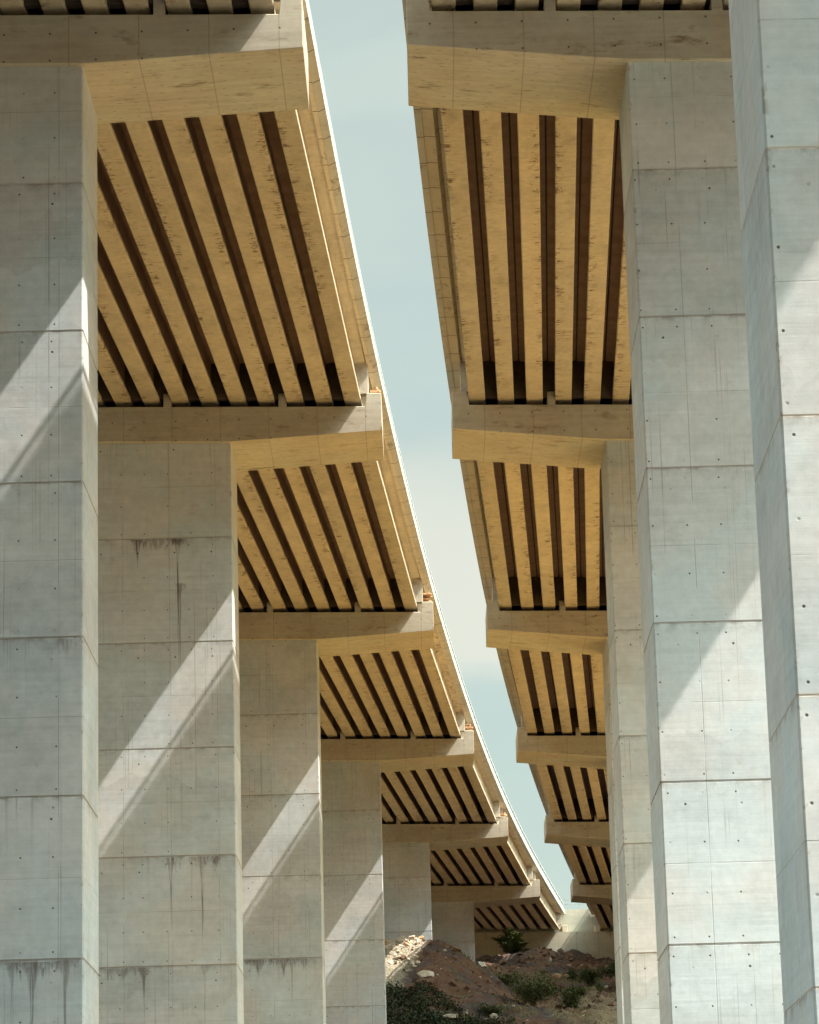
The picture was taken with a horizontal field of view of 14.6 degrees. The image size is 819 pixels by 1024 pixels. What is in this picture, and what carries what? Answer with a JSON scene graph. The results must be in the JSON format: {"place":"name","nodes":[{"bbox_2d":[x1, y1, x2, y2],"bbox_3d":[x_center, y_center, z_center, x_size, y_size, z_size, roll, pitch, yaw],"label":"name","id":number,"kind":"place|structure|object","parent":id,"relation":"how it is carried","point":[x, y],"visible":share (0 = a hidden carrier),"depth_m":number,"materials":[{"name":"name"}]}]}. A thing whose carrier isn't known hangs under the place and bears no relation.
{"place":"outdoors","nodes":[
{"label":"outdoors","id":0,"kind":"place"},
{"bbox_2d":[309,0,587,908],"label":"sky","id":1,"kind":"structure","parent":0,"point":[362,46],"materials":[{"name":"blue"}]},
{"bbox_2d":[385,938,617,1023],"bbox_3d":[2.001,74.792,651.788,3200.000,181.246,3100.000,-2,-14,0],"label":"ground","id":2,"kind":"structure","parent":0,"point":[395,972],"depth_m":222.67,"materials":[{"name":"brown soil"}]},
{"bbox_2d":[0,0,308,1023],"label":"bridge pier","id":3,"kind":"structure","parent":2,"relation":"on","point":[68,84],"depth_m":81.45,"materials":[{"name":"concrete"}]},
{"bbox_2d":[0,0,279,14],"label":"deck span","id":4,"kind":"object","parent":3,"relation":"on","point":[89,7],"visible":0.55,"depth_m":83.80,"materials":[{"name":"concrete"}]},
{"bbox_2d":[97,393,383,1023],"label":"bridge pier","id":5,"kind":"structure","parent":2,"relation":"on","point":[170,869],"depth_m":118.71,"materials":[{"name":"concrete"}]},
{"bbox_2d":[1,0,379,406],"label":"deck span","id":6,"kind":"object","parent":5,"relation":"on","point":[228,267],"visible":0.69,"depth_m":106.75,"materials":[{"name":"concrete"}]},
{"bbox_2d":[369,387,380,392],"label":"timber offcuts","id":7,"kind":"object","parent":5,"relation":"on","point":[375,390],"visible":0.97,"depth_m":121.76,"materials":[{"name":"wood"}]},
{"bbox_2d":[239,602,433,1023],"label":"bridge pier","id":8,"kind":"structure","parent":2,"relation":"on","point":[280,653],"depth_m":156.91,"materials":[{"name":"concrete"}]},
{"bbox_2d":[104,354,430,611],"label":"deck span","id":9,"kind":"object","parent":8,"relation":"on","point":[343,537],"visible":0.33,"depth_m":145.92,"materials":[{"name":"concrete"}]},
{"bbox_2d":[243,566,471,738],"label":"deck span","id":10,"kind":"object","parent":8,"relation":"on","point":[421,693],"visible":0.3,"depth_m":185.96,"materials":[{"name":"concrete"}]},
{"bbox_2d":[423,592,432,601],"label":"timber offcuts","id":11,"kind":"object","parent":8,"relation":"on","point":[427,597],"visible":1,"depth_m":159.61,"materials":[{"name":"wood"}]},
{"bbox_2d":[321,730,473,1023],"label":"bridge pier","id":12,"kind":"structure","parent":2,"relation":"on","point":[352,769],"depth_m":196.62,"materials":[{"name":"concrete"}]},
{"bbox_2d":[321,702,505,823],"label":"deck span","id":13,"kind":"object","parent":12,"relation":"on","point":[464,794],"visible":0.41,"depth_m":225.87,"materials":[{"name":"concrete"}]},
{"bbox_2d":[465,723,473,731],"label":"timber offcuts","id":14,"kind":"object","parent":12,"relation":"on","point":[469,727],"visible":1,"depth_m":198.99,"materials":[{"name":"wood"}]},
{"bbox_2d":[385,937,420,966],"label":"broken rubble","id":15,"kind":"object","parent":2,"relation":"on","point":[395,948],"visible":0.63,"depth_m":224.74,"materials":[{"name":"beige stone"}]},
{"bbox_2d":[417,970,433,977],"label":"boulder","id":16,"kind":"object","parent":2,"relation":"on","point":[426,974],"visible":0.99,"depth_m":219.63,"materials":[{"name":"grey stone"}]},
{"bbox_2d":[382,817,507,941],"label":"bridge pier","id":17,"kind":"structure","parent":2,"relation":"on","point":[407,848],"depth_m":236.51,"materials":[{"name":"concrete"}]},
{"bbox_2d":[443,1014,457,1019],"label":"pale slab","id":18,"kind":"object","parent":2,"relation":"on","point":[451,1016],"depth_m":205.12,"materials":[{"name":"beige stone"}]},
{"bbox_2d":[386,977,525,1023],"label":"ground cover","id":19,"kind":"object","parent":2,"relation":"on","point":[424,1012],"visible":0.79,"depth_m":209.92,"materials":[{"name":"green plant"}]},
{"bbox_2d":[431,880,539,961],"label":"bridge pier","id":20,"kind":"structure","parent":2,"relation":"on","point":[452,908],"depth_m":274.62,"materials":[{"name":"concrete"}]},
{"bbox_2d":[382,791,537,885],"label":"deck span","id":21,"kind":"object","parent":20,"relation":"on","point":[513,861],"visible":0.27,"depth_m":264.85,"materials":[{"name":"concrete"}]},
{"bbox_2d":[431,858,564,929],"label":"deck span","id":22,"kind":"object","parent":20,"relation":"on","point":[546,911],"visible":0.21,"depth_m":302.02,"materials":[{"name":"concrete"}]},
{"bbox_2d":[469,1000,514,1014],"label":"shrub","id":23,"kind":"object","parent":2,"relation":"on","point":[495,1010],"visible":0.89,"depth_m":211.64,"materials":[{"name":"green plant"}]},
{"bbox_2d":[489,1013,497,1019],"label":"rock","id":24,"kind":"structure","parent":2,"relation":"on","point":[492,1015],"depth_m":205.80,"materials":[{"name":"grey stone"}]},
{"bbox_2d":[389,949,608,1023],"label":"scattered stones","id":25,"kind":"object","parent":2,"relation":"on","point":[583,1011],"visible":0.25,"depth_m":220.03,"materials":[{"name":"grey stone"}]},
{"bbox_2d":[400,939,616,1013],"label":"earth clods","id":26,"kind":"object","parent":2,"relation":"on","point":[451,982],"visible":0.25,"depth_m":227.77,"materials":[{"name":"brown soil"}]},
{"bbox_2d":[491,926,530,953],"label":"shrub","id":27,"kind":"object","parent":2,"relation":"on","point":[515,945],"visible":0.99,"depth_m":281.01,"materials":[{"name":"green plant"}]},
{"bbox_2d":[495,971,528,986],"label":"shrub","id":28,"kind":"object","parent":2,"relation":"on","point":[510,978],"visible":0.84,"depth_m":226.77,"materials":[{"name":"green plant"}]},
{"bbox_2d":[449,944,615,1023],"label":"dry weeds","id":29,"kind":"object","parent":2,"relation":"on","point":[593,987],"visible":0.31,"depth_m":220.21,"materials":[{"name":"plant"}]},
{"bbox_2d":[498,968,571,1005],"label":"shrub","id":30,"kind":"object","parent":2,"relation":"on","point":[533,992],"visible":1,"depth_m":215.82,"materials":[{"name":"green plant"}]},
{"bbox_2d":[474,899,614,959],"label":"abutment","id":31,"kind":"object","parent":2,"relation":"on","point":[581,930],"visible":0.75,"depth_m":311.86,"materials":[{"name":"concrete"}]},
{"bbox_2d":[485,600,624,1023],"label":"bridge pier","id":32,"kind":"structure","parent":2,"relation":"on","point":[562,630],"depth_m":158.79,"materials":[{"name":"concrete"}]},
{"bbox_2d":[447,378,631,610],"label":"deck span","id":33,"kind":"object","parent":32,"relation":"on","point":[538,534],"visible":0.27,"depth_m":145.84,"materials":[{"name":"concrete"}]},
{"bbox_2d":[451,391,659,1023],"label":"bridge pier","id":34,"kind":"structure","parent":2,"relation":"on","point":[551,433],"depth_m":119.87,"materials":[{"name":"concrete"}]},
{"bbox_2d":[402,0,708,404],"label":"deck span","id":35,"kind":"object","parent":34,"relation":"on","point":[524,213],"visible":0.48,"depth_m":106.07,"materials":[{"name":"concrete"}]},
{"bbox_2d":[552,973,561,978],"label":"ochre stone","id":36,"kind":"object","parent":2,"relation":"on","point":[558,975],"visible":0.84,"depth_m":252.58,"materials":[{"name":"stone"}]},
{"bbox_2d":[516,727,606,768],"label":"bridge pier","id":37,"kind":"structure","parent":2,"relation":"on","point":[583,751],"depth_m":197.43,"materials":[{"name":"concrete"}]},
{"bbox_2d":[483,587,606,735],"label":"deck span","id":38,"kind":"object","parent":37,"relation":"on","point":[550,693],"visible":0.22,"depth_m":186.03,"materials":[{"name":"concrete"}]},
{"bbox_2d":[514,715,608,821],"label":"deck span","id":39,"kind":"object","parent":37,"relation":"on","point":[572,793],"visible":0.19,"depth_m":226.49,"materials":[{"name":"concrete"}]},
{"bbox_2d":[564,968,578,981],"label":"shrub","id":40,"kind":"object","parent":2,"relation":"on","point":[571,974],"visible":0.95,"depth_m":246.03,"materials":[{"name":"green plant"}]},
{"bbox_2d":[556,983,589,1008],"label":"shrub","id":41,"kind":"object","parent":2,"relation":"on","point":[575,996],"visible":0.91,"depth_m":219.34,"materials":[{"name":"green plant"}]},
{"bbox_2d":[544,815,609,847],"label":"bridge pier","id":42,"kind":"structure","parent":2,"relation":"on","point":[596,833],"depth_m":236.37,"materials":[{"name":"concrete"}]},
{"bbox_2d":[543,803,611,884],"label":"deck span","id":43,"kind":"object","parent":42,"relation":"on","point":[592,865],"visible":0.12,"depth_m":265.82,"materials":[{"name":"concrete"}]},
{"bbox_2d":[572,967,607,987],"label":"shrub","id":44,"kind":"object","parent":2,"relation":"on","point":[590,976],"visible":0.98,"depth_m":236.69,"materials":[{"name":"green plant"}]},
{"bbox_2d":[570,879,612,904],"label":"bridge pier","id":45,"kind":"structure","parent":2,"relation":"on","point":[593,894],"depth_m":274.79,"materials":[{"name":"concrete"}]},
{"bbox_2d":[570,868,613,928],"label":"deck span","id":46,"kind":"object","parent":45,"relation":"on","point":[603,914],"visible":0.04,"depth_m":302.55,"materials":[{"name":"concrete"}]},
{"bbox_2d":[406,0,783,1023],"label":"bridge pier","id":47,"kind":"structure","parent":2,"relation":"on","point":[658,84],"depth_m":81.06,"materials":[{"name":"concrete"}]},
{"bbox_2d":[431,0,728,10],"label":"deck span","id":48,"kind":"object","parent":47,"relation":"on","point":[527,5],"visible":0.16,"depth_m":83.84,"materials":[{"name":"concrete"}]},
{"bbox_2d":[594,977,604,995],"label":"shrub","id":49,"kind":"object","parent":2,"relation":"on","point":[599,987],"visible":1,"depth_m":225.77,"materials":[{"name":"green plant"}]},
{"bbox_2d":[597,958,615,977],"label":"shrub","id":50,"kind":"object","parent":2,"relation":"on","point":[611,967],"visible":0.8,"depth_m":249.72,"materials":[{"name":"green plant"}]},
{"bbox_2d":[728,0,818,1023],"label":"bridge pier","id":51,"kind":"structure","parent":2,"relation":"on","point":[775,56],"depth_m":45.74,"materials":[{"name":"concrete"}]}
]}

